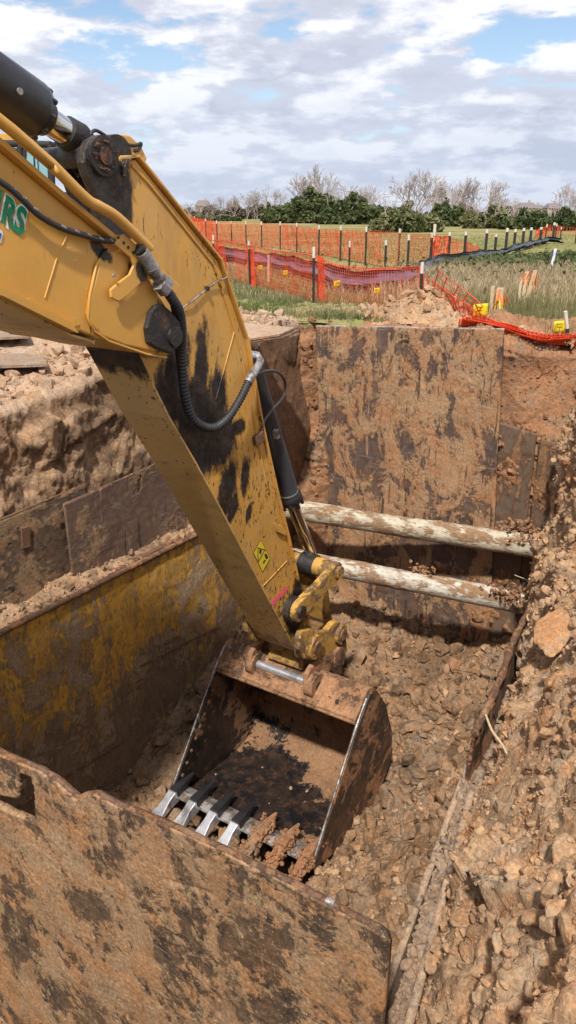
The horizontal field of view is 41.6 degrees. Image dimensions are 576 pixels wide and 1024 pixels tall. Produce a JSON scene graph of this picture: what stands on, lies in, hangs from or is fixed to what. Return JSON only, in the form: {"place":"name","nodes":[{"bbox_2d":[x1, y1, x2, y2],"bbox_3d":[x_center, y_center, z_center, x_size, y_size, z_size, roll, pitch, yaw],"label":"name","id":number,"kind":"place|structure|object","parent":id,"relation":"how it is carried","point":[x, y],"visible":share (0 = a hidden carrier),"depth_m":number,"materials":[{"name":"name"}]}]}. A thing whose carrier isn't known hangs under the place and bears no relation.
{"place":"outdoors","nodes":[
{"label":"outdoors","id":0,"kind":"place"},
{"bbox_2d":[0,313,309,638],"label":"bank","id":1,"kind":"structure","parent":0,"point":[75,430],"depth_m":8.76,"materials":[{"name":"soil"}]},
{"bbox_2d":[0,331,29,339],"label":"ground mat","id":2,"kind":"object","parent":1,"relation":"on","point":[5,335],"visible":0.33,"depth_m":9.80,"materials":[{"name":"beige wood"}]},
{"bbox_2d":[0,353,47,367],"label":"ground mat","id":3,"kind":"object","parent":1,"relation":"on","point":[14,360],"visible":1,"depth_m":8.96,"materials":[{"name":"beige wood"}]},
{"bbox_2d":[0,483,86,603],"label":"shoring sheet","id":4,"kind":"object","parent":1,"relation":"on","point":[34,556],"visible":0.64,"depth_m":8.09,"materials":[{"name":"brown metal"}]},
{"bbox_2d":[63,463,190,575],"bbox_3d":[-1.816,0.059,9.231,0.042,1.248,2.207,13,25,30],"label":"shoring sheet","id":5,"kind":"object","parent":1,"relation":"on","point":[113,520],"visible":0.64,"depth_m":8.94,"materials":[{"name":"brown metal"}]},
{"bbox_2d":[0,306,297,404],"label":"lip clods","id":6,"kind":"object","parent":1,"relation":"on","point":[260,316],"visible":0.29,"depth_m":9.17,"materials":[{"name":"soil"}]},
{"bbox_2d":[244,322,298,343],"bbox_3d":[-0.320,-2.360,9.891,0.959,0.055,1.941,-4,22,-9],"label":"plywood sheet","id":7,"kind":"object","parent":1,"relation":"on","point":[257,333],"visible":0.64,"depth_m":9.65,"materials":[{"name":"wood"}]},
{"bbox_2d":[0,589,507,1023],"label":"pit floor","id":8,"kind":"structure","parent":0,"point":[192,699],"depth_m":9.78,"materials":[{"name":"soil"}]},
{"bbox_2d":[0,51,391,881],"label":"excavator","id":9,"kind":"object","parent":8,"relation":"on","point":[112,261],"visible":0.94,"depth_m":6.82,"materials":[{"name":"paint"}]},
{"bbox_2d":[0,134,66,193],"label":"excavator cab","id":10,"kind":"object","parent":9,"relation":"on","point":[31,159],"visible":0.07,"depth_m":11.79,"materials":[{"name":"clear glass"}]},
{"bbox_2d":[0,747,391,1023],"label":"shoring plate","id":11,"kind":"object","parent":8,"relation":"on","point":[114,910],"visible":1,"depth_m":4.78,"materials":[{"name":"metal"}]},
{"bbox_2d":[0,584,513,1023],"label":"loose clods","id":12,"kind":"object","parent":8,"relation":"on","point":[395,793],"visible":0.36,"depth_m":9.87,"materials":[{"name":"soil"}]},
{"bbox_2d":[352,628,358,637],"bbox_3d":[1.030,1.859,11.608,0.128,0.120,0.122,13,25,30],"label":"clay lump","id":13,"kind":"object","parent":8,"relation":"on","point":[355,633],"visible":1,"depth_m":11.56,"materials":[{"name":"soil"}]},
{"bbox_2d":[360,842,365,849],"bbox_3d":[0.827,3.695,8.370,0.051,0.113,0.121,13,25,30],"label":"clay lump","id":14,"kind":"object","parent":8,"relation":"on","point":[363,846],"visible":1,"depth_m":8.35,"materials":[{"name":"soil"}]},
{"bbox_2d":[380,667,388,673],"bbox_3d":[1.355,2.285,10.908,0.172,0.126,0.130,13,25,30],"label":"clay lump","id":15,"kind":"object","parent":8,"relation":"on","point":[384,670],"visible":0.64,"depth_m":10.87,"materials":[{"name":"brown soil"}]},
{"bbox_2d":[285,624,510,927],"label":"dry clods","id":16,"kind":"object","parent":8,"relation":"on","point":[397,889],"visible":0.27,"depth_m":8.94,"materials":[{"name":"soil"}]},
{"bbox_2d":[394,642,405,650],"bbox_3d":[1.683,1.989,11.284,0.099,0.155,0.194,-17,27,-36],"label":"clay lump","id":17,"kind":"object","parent":8,"relation":"on","point":[403,645],"visible":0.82,"depth_m":11.21,"materials":[{"name":"brown soil"}]},
{"bbox_2d":[316,325,504,642],"bbox_3d":[1.686,-0.208,11.216,3.034,5.108,0.200,13,25,30],"label":"road plate","id":18,"kind":"object","parent":8,"relation":"on","point":[409,421],"visible":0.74,"depth_m":10.92,"materials":[{"name":"metal"}]},
{"bbox_2d":[429,645,435,657],"bbox_3d":[2.123,2.057,11.126,0.088,0.272,0.181,7,22,17],"label":"clay lump","id":19,"kind":"object","parent":8,"relation":"on","point":[432,652],"visible":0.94,"depth_m":11.04,"materials":[{"name":"soil"}]},
{"bbox_2d":[438,683,447,693],"bbox_3d":[2.162,2.457,10.621,0.141,0.129,0.111,6,22,16],"label":"clay lump","id":20,"kind":"object","parent":8,"relation":"on","point":[441,686],"visible":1,"depth_m":10.59,"materials":[{"name":"soil"}]},
{"bbox_2d":[449,658,460,672],"bbox_3d":[2.380,2.195,10.808,0.168,0.195,0.132,4,22,10],"label":"clay lump","id":21,"kind":"object","parent":8,"relation":"on","point":[454,663],"visible":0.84,"depth_m":10.79,"materials":[{"name":"brown soil"}]},
{"bbox_2d":[386,607,526,1023],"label":"trench box wall","id":22,"kind":"structure","parent":8,"relation":"on","point":[482,737],"depth_m":6.13,"materials":[{"name":"metal"}]},
{"bbox_2d":[387,684,510,1023],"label":"slab soil","id":23,"kind":"structure","parent":22,"relation":"on","point":[400,989],"depth_m":5.88,"materials":[{"name":"brown soil"}]},
{"bbox_2d":[452,668,477,673],"bbox_3d":[2.584,2.237,10.583,0.580,0.020,0.038,6,22,14],"label":"stick","id":24,"kind":"object","parent":8,"relation":"on","point":[465,671],"visible":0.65,"depth_m":10.60,"materials":[{"name":"brown wood"}]},
{"bbox_2d":[489,422,536,640],"bbox_3d":[3.014,0.632,10.741,0.630,3.888,0.100,13,25,30],"label":"shoring sheet","id":25,"kind":"object","parent":8,"relation":"on","point":[512,501],"visible":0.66,"depth_m":10.34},
{"bbox_2d":[517,439,556,624],"bbox_3d":[3.584,0.834,10.463,0.665,3.703,0.096,13,25,30],"label":"shoring sheet","id":26,"kind":"object","parent":8,"relation":"on","point":[545,470],"visible":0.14,"depth_m":10.11,"materials":[{"name":"brown metal"}]},
{"bbox_2d":[0,0,575,212],"label":"sky","id":27,"kind":"structure","parent":0,"point":[226,98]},
{"bbox_2d":[236,290,529,331],"bbox_3d":[0.903,-3.252,12.130,12.880,0.877,1.876,13,25,30],"label":"spoil edge","id":28,"kind":"object","parent":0,"point":[403,309],"visible":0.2,"depth_m":10.64,"materials":[{"name":"soil"}]},
{"bbox_2d":[234,293,388,322],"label":"lip grass","id":29,"kind":"structure","parent":28,"relation":"on","point":[294,302],"depth_m":12.02,"materials":[{"name":"green plant"}]},
{"bbox_2d":[343,281,575,352],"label":"spoil clods","id":30,"kind":"object","parent":28,"relation":"on","point":[421,296],"visible":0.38,"depth_m":10.59,"materials":[{"name":"soil"}]},
{"bbox_2d":[473,303,487,317],"bbox_3d":[2.620,-2.657,10.357,0.196,0.376,0.031,0,21,1],"label":"marker flag","id":31,"kind":"object","parent":28,"relation":"on","point":[484,310],"visible":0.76,"depth_m":10.32,"materials":[{"name":"yellow plastic"}]},
{"bbox_2d":[195,218,575,316],"bbox_3d":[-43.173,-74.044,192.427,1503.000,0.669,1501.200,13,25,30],"label":"ground","id":32,"kind":"structure","parent":0,"point":[456,231],"depth_m":46.31,"materials":[{"name":"green plant"}]},
{"bbox_2d":[180,202,194,215],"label":"bare tree","id":33,"kind":"object","parent":32,"relation":"on","point":[186,209],"visible":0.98,"depth_m":214.06,"materials":[{"name":"grey plant"}]},
{"bbox_2d":[181,205,198,214],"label":"brush thicket","id":34,"kind":"object","parent":32,"relation":"on","point":[193,212],"visible":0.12,"depth_m":234.91,"materials":[{"name":"plant"}]},
{"bbox_2d":[195,203,202,213],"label":"bare tree","id":35,"kind":"object","parent":32,"relation":"on","point":[197,208],"visible":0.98,"depth_m":213.63,"materials":[{"name":"plant"}]},
{"bbox_2d":[189,213,215,220],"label":"hedge bush","id":36,"kind":"object","parent":32,"relation":"on","point":[207,217],"visible":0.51,"depth_m":167.82,"materials":[{"name":"green plant"}]},
{"bbox_2d":[195,198,209,211],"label":"house","id":37,"kind":"structure","parent":32,"relation":"on","point":[204,202],"depth_m":316.51,"materials":[{"name":"grey"}]},
{"bbox_2d":[197,202,222,215],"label":"brush thicket","id":38,"kind":"object","parent":32,"relation":"on","point":[207,212],"visible":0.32,"depth_m":234.72,"materials":[{"name":"plant"}]},
{"bbox_2d":[205,200,220,213],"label":"bare tree","id":39,"kind":"object","parent":32,"relation":"on","point":[213,210],"visible":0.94,"depth_m":213.78,"materials":[{"name":"plant"}]},
{"bbox_2d":[214,195,235,214],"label":"bare tree","id":40,"kind":"object","parent":32,"relation":"on","point":[229,204],"visible":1,"depth_m":211.78,"materials":[{"name":"grey plant"}]},
{"bbox_2d":[214,214,242,220],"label":"hedge bush","id":41,"kind":"object","parent":32,"relation":"on","point":[221,217],"visible":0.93,"depth_m":168.07,"materials":[{"name":"green plant"}]},
{"bbox_2d":[217,200,246,218],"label":"brush thicket","id":42,"kind":"object","parent":32,"relation":"on","point":[240,211],"visible":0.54,"depth_m":234.78,"materials":[{"name":"brown plant"}]},
{"bbox_2d":[225,194,241,215],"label":"bare tree","id":43,"kind":"object","parent":32,"relation":"on","point":[234,201],"visible":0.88,"depth_m":213.39,"materials":[{"name":"grey plant"}]},
{"bbox_2d":[235,193,261,219],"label":"bare tree","id":44,"kind":"object","parent":32,"relation":"on","point":[246,203],"visible":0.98,"depth_m":195.63,"materials":[{"name":"grey plant"}]},
{"bbox_2d":[247,189,259,219],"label":"bare tree","id":45,"kind":"object","parent":32,"relation":"on","point":[256,197],"visible":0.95,"depth_m":195.26,"materials":[{"name":"grey plant"}]},
{"bbox_2d":[243,197,268,218],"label":"brush thicket","id":46,"kind":"object","parent":32,"relation":"on","point":[251,215],"visible":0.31,"depth_m":235.02,"materials":[{"name":"plant"}]},
{"bbox_2d":[265,255,270,282],"bbox_3d":[-0.451,-5.406,17.054,0.175,0.699,0.150,-5,22,-12],"label":"survey stake","id":47,"kind":"object","parent":32,"relation":"on","point":[268,273],"visible":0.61,"depth_m":17.00,"materials":[{"name":"brown wood"}]},
{"bbox_2d":[260,199,276,222],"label":"hedge bush","id":48,"kind":"object","parent":32,"relation":"on","point":[268,204],"visible":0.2,"depth_m":130.31,"materials":[{"name":"green plant"}]},
{"bbox_2d":[258,185,287,205],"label":"bare tree","id":49,"kind":"object","parent":32,"relation":"on","point":[275,196],"visible":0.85,"depth_m":179.50,"materials":[{"name":"grey plant"}]},
{"bbox_2d":[282,173,321,196],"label":"bare tree","id":50,"kind":"object","parent":32,"relation":"on","point":[298,186],"visible":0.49,"depth_m":163.55,"materials":[{"name":"grey plant"}]},
{"bbox_2d":[290,179,317,197],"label":"bare tree","id":51,"kind":"object","parent":32,"relation":"on","point":[302,186],"visible":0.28,"depth_m":165.00,"materials":[{"name":"grey plant"}]},
{"bbox_2d":[260,180,353,223],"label":"evergreen thicket","id":52,"kind":"object","parent":32,"relation":"on","point":[300,209],"visible":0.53,"depth_m":128.37,"materials":[{"name":"green plant"}]},
{"bbox_2d":[306,164,339,193],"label":"bare tree","id":53,"kind":"object","parent":32,"relation":"on","point":[318,177],"visible":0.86,"depth_m":144.57,"materials":[{"name":"grey plant"}]},
{"bbox_2d":[289,302,377,312],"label":"overhanging grass","id":54,"kind":"structure","parent":32,"relation":"on","point":[358,308],"depth_m":11.66,"materials":[{"name":"green plant"}]},
{"bbox_2d":[189,216,480,266],"bbox_3d":[0.613,-15.520,41.878,8.645,1.484,40.042,-7,22,-17],"label":"safety fence","id":55,"kind":"object","parent":32,"relation":"on","point":[210,224],"visible":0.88,"depth_m":28.66,"materials":[{"name":"orange plastic"}]},
{"bbox_2d":[334,280,340,286],"bbox_3d":[0.884,-3.974,13.683,0.124,0.398,0.037,-3,22,-7],"label":"marker flag","id":56,"kind":"object","parent":32,"relation":"on","point":[337,283],"visible":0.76,"depth_m":13.63,"materials":[{"name":"yellow plastic"}]},
{"bbox_2d":[330,183,362,199],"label":"bare tree","id":57,"kind":"object","parent":32,"relation":"on","point":[343,191],"visible":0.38,"depth_m":179.44,"materials":[{"name":"grey plant"}]},
{"bbox_2d":[310,186,390,224],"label":"evergreen thicket","id":58,"kind":"object","parent":32,"relation":"on","point":[354,207],"visible":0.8,"depth_m":116.28,"materials":[{"name":"green plant"}]},
{"bbox_2d":[358,183,378,204],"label":"bare tree","id":59,"kind":"object","parent":32,"relation":"on","point":[367,195],"visible":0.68,"depth_m":145.47,"materials":[{"name":"grey plant"}]},
{"bbox_2d":[206,235,575,347],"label":"safety fence","id":60,"kind":"object","parent":32,"relation":"on","point":[509,328],"visible":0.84,"depth_m":12.41,"materials":[{"name":"orange plastic"}]},
{"bbox_2d":[218,222,563,293],"bbox_3d":[5.246,-11.479,32.082,9.741,1.120,36.850,9,23,23],"label":"silt fence","id":61,"kind":"object","parent":32,"relation":"on","point":[505,249],"visible":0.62,"depth_m":21.18,"materials":[{"name":"fabric"}]},
{"bbox_2d":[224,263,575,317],"bbox_3d":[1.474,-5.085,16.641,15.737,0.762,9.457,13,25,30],"label":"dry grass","id":62,"kind":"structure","parent":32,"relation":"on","point":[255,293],"depth_m":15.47,"materials":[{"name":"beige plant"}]},
{"bbox_2d":[227,266,575,317],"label":"green grass","id":63,"kind":"structure","parent":32,"relation":"on","point":[263,287],"depth_m":15.60,"materials":[{"name":"green plant"}]},
{"bbox_2d":[368,193,444,232],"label":"evergreen thicket","id":64,"kind":"object","parent":32,"relation":"on","point":[405,218],"visible":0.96,"depth_m":66.56,"materials":[{"name":"green plant"}]},
{"bbox_2d":[388,169,427,204],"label":"bare tree","id":65,"kind":"object","parent":32,"relation":"on","point":[409,193],"visible":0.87,"depth_m":122.79,"materials":[{"name":"grey plant"}]},
{"bbox_2d":[248,277,575,334],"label":"sedge","id":66,"kind":"object","parent":32,"relation":"on","point":[527,310],"visible":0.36,"depth_m":11.94,"materials":[{"name":"green plant"}]},
{"bbox_2d":[405,169,450,214],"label":"bare tree","id":67,"kind":"object","parent":32,"relation":"on","point":[423,178],"visible":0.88,"depth_m":120.67,"materials":[{"name":"grey plant"}]},
{"bbox_2d":[417,178,457,203],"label":"bare tree","id":68,"kind":"object","parent":32,"relation":"on","point":[439,191],"visible":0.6,"depth_m":122.45,"materials":[{"name":"grey plant"}]},
{"bbox_2d":[302,255,575,316],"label":"tall dry grass","id":69,"kind":"structure","parent":32,"relation":"on","point":[546,277],"depth_m":15.39,"materials":[{"name":"plant"}]},
{"bbox_2d":[424,181,465,208],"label":"bare tree","id":70,"kind":"object","parent":32,"relation":"on","point":[460,195],"visible":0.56,"depth_m":123.02,"materials":[{"name":"grey plant"}]},
{"bbox_2d":[426,193,466,226],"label":"evergreen thicket","id":71,"kind":"object","parent":32,"relation":"on","point":[444,211],"visible":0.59,"depth_m":97.22,"materials":[{"name":"green plant"}]},
{"bbox_2d":[445,177,479,207],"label":"bare tree","id":72,"kind":"object","parent":32,"relation":"on","point":[467,186],"visible":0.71,"depth_m":128.82,"materials":[{"name":"grey plant"}]},
{"bbox_2d":[353,248,575,296],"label":"weeds","id":73,"kind":"object","parent":32,"relation":"on","point":[563,256],"visible":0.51,"depth_m":19.35,"materials":[{"name":"green plant"}]},
{"bbox_2d":[458,201,479,212],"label":"brush thicket","id":74,"kind":"object","parent":32,"relation":"on","point":[463,205],"visible":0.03,"depth_m":234.60,"materials":[{"name":"plant"}]},
{"bbox_2d":[452,202,489,226],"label":"hedge bush","id":75,"kind":"object","parent":32,"relation":"on","point":[468,210],"visible":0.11,"depth_m":97.61,"materials":[{"name":"plant"}]},
{"bbox_2d":[457,175,485,210],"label":"bare tree","id":76,"kind":"object","parent":32,"relation":"on","point":[473,196],"visible":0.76,"depth_m":130.07,"materials":[{"name":"grey plant"}]},
{"bbox_2d":[459,201,518,228],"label":"hedge bush","id":77,"kind":"object","parent":32,"relation":"on","point":[472,220],"visible":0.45,"depth_m":83.69,"materials":[{"name":"green plant"}]},
{"bbox_2d":[489,286,494,311],"bbox_3d":[2.972,-2.999,11.085,0.049,0.581,0.035,13,25,30],"label":"survey stake","id":78,"kind":"object","parent":32,"relation":"on","point":[492,295],"visible":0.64,"depth_m":11.02,"materials":[{"name":"brown wood"}]},
{"bbox_2d":[483,179,510,210],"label":"bare tree","id":79,"kind":"object","parent":32,"relation":"on","point":[491,199],"visible":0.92,"depth_m":128.87,"materials":[{"name":"grey plant"}]},
{"bbox_2d":[484,194,510,209],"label":"bare tree","id":80,"kind":"object","parent":32,"relation":"on","point":[494,202],"visible":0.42,"depth_m":146.33,"materials":[{"name":"grey plant"}]},
{"bbox_2d":[493,288,509,309],"bbox_3d":[3.060,-2.942,10.966,0.232,0.562,0.287,13,25,30],"label":"survey stake","id":81,"kind":"object","parent":32,"relation":"on","point":[500,297],"visible":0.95,"depth_m":10.91,"materials":[{"name":"brown wood"}]},
{"bbox_2d":[494,195,521,210],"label":"bare tree","id":82,"kind":"object","parent":32,"relation":"on","point":[513,203],"visible":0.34,"depth_m":167.77,"materials":[{"name":"grey plant"}]},
{"bbox_2d":[518,277,522,300],"bbox_3d":[4.009,-3.773,13.123,0.049,0.531,0.145,6,22,15],"label":"survey stake","id":83,"kind":"object","parent":32,"relation":"on","point":[520,286],"visible":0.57,"depth_m":13.09,"materials":[{"name":"brown wood"}]},
{"bbox_2d":[495,204,551,229],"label":"hedge bush","id":84,"kind":"object","parent":32,"relation":"on","point":[526,218],"visible":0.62,"depth_m":77.81,"materials":[{"name":"green plant"}]},
{"bbox_2d":[519,272,530,303],"bbox_3d":[4.093,-3.832,13.141,0.179,0.629,0.236,13,25,30],"label":"survey stake","id":85,"kind":"object","parent":32,"relation":"on","point":[525,284],"visible":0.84,"depth_m":13.05,"materials":[{"name":"brown wood"}]},
{"bbox_2d":[516,200,538,211],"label":"house","id":86,"kind":"structure","parent":32,"relation":"on","point":[530,205],"depth_m":317.05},
{"bbox_2d":[524,270,539,306],"bbox_3d":[4.131,-3.765,12.911,0.197,0.672,0.225,-16,27,-36],"label":"survey stake","id":87,"kind":"object","parent":32,"relation":"on","point":[533,280],"visible":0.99,"depth_m":12.80,"materials":[{"name":"brown wood"}]},
{"bbox_2d":[537,203,543,210],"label":"house","id":88,"kind":"structure","parent":32,"relation":"on","point":[540,207],"depth_m":354.76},
{"bbox_2d":[543,201,561,213],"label":"house","id":89,"kind":"structure","parent":32,"relation":"on","point":[546,208],"depth_m":317.32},
{"bbox_2d":[550,249,556,264],"bbox_3d":[5.933,-5.499,17.109,0.099,0.831,0.171,-19,28,-39],"label":"survey stake","id":90,"kind":"object","parent":32,"relation":"on","point":[554,254],"visible":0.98,"depth_m":17.00,"materials":[{"name":"white plastic"}]},
{"bbox_2d":[535,203,575,230],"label":"hedge bush","id":91,"kind":"object","parent":32,"relation":"on","point":[564,216],"visible":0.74,"depth_m":72.97,"materials":[{"name":"green plant"}]},
{"bbox_2d":[535,223,575,242],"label":"safety fence","id":92,"kind":"object","parent":32,"relation":"on","point":[546,231],"visible":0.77,"depth_m":52.20,"materials":[{"name":"orange plastic"}]},
{"bbox_2d":[553,321,564,332],"bbox_3d":[3.697,-2.416,10.334,0.180,0.385,0.032,1,21,1],"label":"marker flag","id":93,"kind":"object","parent":32,"relation":"on","point":[560,324],"visible":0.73,"depth_m":10.30,"materials":[{"name":"yellow plastic"}]},
{"bbox_2d":[550,182,575,207],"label":"bare tree","id":94,"kind":"object","parent":32,"relation":"on","point":[565,194],"visible":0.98,"depth_m":129.78,"materials":[{"name":"grey plant"}]},
{"bbox_2d":[567,194,575,212],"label":"bare tree","id":95,"kind":"object","parent":32,"relation":"on","point":[573,203],"visible":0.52,"depth_m":146.49,"materials":[{"name":"grey plant"}]},
{"bbox_2d":[293,301,575,634],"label":"end wall","id":96,"kind":"structure","parent":0,"point":[520,352],"depth_m":10.11,"materials":[{"name":"soil"}]},
{"bbox_2d":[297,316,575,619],"bbox_3d":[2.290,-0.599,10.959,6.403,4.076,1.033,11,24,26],"label":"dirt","id":97,"kind":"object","parent":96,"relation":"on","point":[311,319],"visible":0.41,"depth_m":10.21,"materials":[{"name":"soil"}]},
{"bbox_2d":[415,413,575,1023],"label":"bank","id":98,"kind":"structure","parent":0,"point":[450,974],"depth_m":4.59,"materials":[{"name":"soil"}]},
{"bbox_2d":[284,501,532,557],"bbox_3d":[1.690,0.213,10.790,4.139,0.320,0.302,9,23,21],"label":"pipe","id":99,"kind":"object","parent":98,"relation":"in","point":[468,536],"visible":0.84,"depth_m":10.61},
{"bbox_2d":[293,548,526,613],"bbox_3d":[1.562,0.934,10.592,3.702,0.311,0.292,10,23,23],"label":"pipe","id":100,"kind":"object","parent":98,"relation":"in","point":[458,590],"visible":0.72,"depth_m":10.33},
{"bbox_2d":[409,517,541,607],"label":"dried mud","id":101,"kind":"structure","parent":100,"relation":"on","point":[501,525],"depth_m":10.08,"materials":[{"name":"soil"}]},
{"bbox_2d":[416,404,575,1023],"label":"bank clods","id":102,"kind":"object","parent":98,"relation":"on","point":[552,918],"visible":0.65,"depth_m":4.76,"materials":[{"name":"soil"}]},
{"bbox_2d":[485,714,507,755],"bbox_3d":[1.714,1.889,6.134,0.087,0.024,0.806,1,21,2],"label":"root","id":103,"kind":"object","parent":98,"relation":"on","point":[496,736],"visible":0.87,"depth_m":6.24,"materials":[{"name":"beige plant"}]},
{"bbox_2d":[533,606,570,656],"bbox_3d":[2.448,1.041,6.885,0.590,0.289,0.397,-13,25,-31],"label":"clay lump","id":104,"kind":"object","parent":98,"relation":"on","point":[551,633],"visible":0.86,"depth_m":6.82,"materials":[{"name":"red soil"}]},
{"bbox_2d":[553,486,560,514],"bbox_3d":[3.281,-0.003,9.239,0.126,0.736,0.070,13,25,30],"label":"root","id":105,"kind":"object","parent":98,"relation":"hanging from","point":[555,506],"visible":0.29,"depth_m":9.19,"materials":[{"name":"brown wood"}]},
{"bbox_2d":[552,832,575,862],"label":"clay lump","id":106,"kind":"object","parent":98,"relation":"on","point":[561,846],"visible":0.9,"depth_m":4.13,"materials":[{"name":"soil"}]},
{"label":"near pit floor","id":107,"kind":"structure","parent":0,"visible":0},
{"bbox_2d":[0,527,243,816],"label":"trench box panel","id":108,"kind":"object","parent":107,"relation":"on","point":[98,676],"visible":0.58,"depth_m":9.07,"materials":[{"name":"yellow metal"}]},
{"bbox_2d":[0,524,193,628],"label":"ledge soil","id":109,"kind":"structure","parent":108,"relation":"on","point":[10,608],"depth_m":8.44,"materials":[{"name":"brown soil"}]}
]}

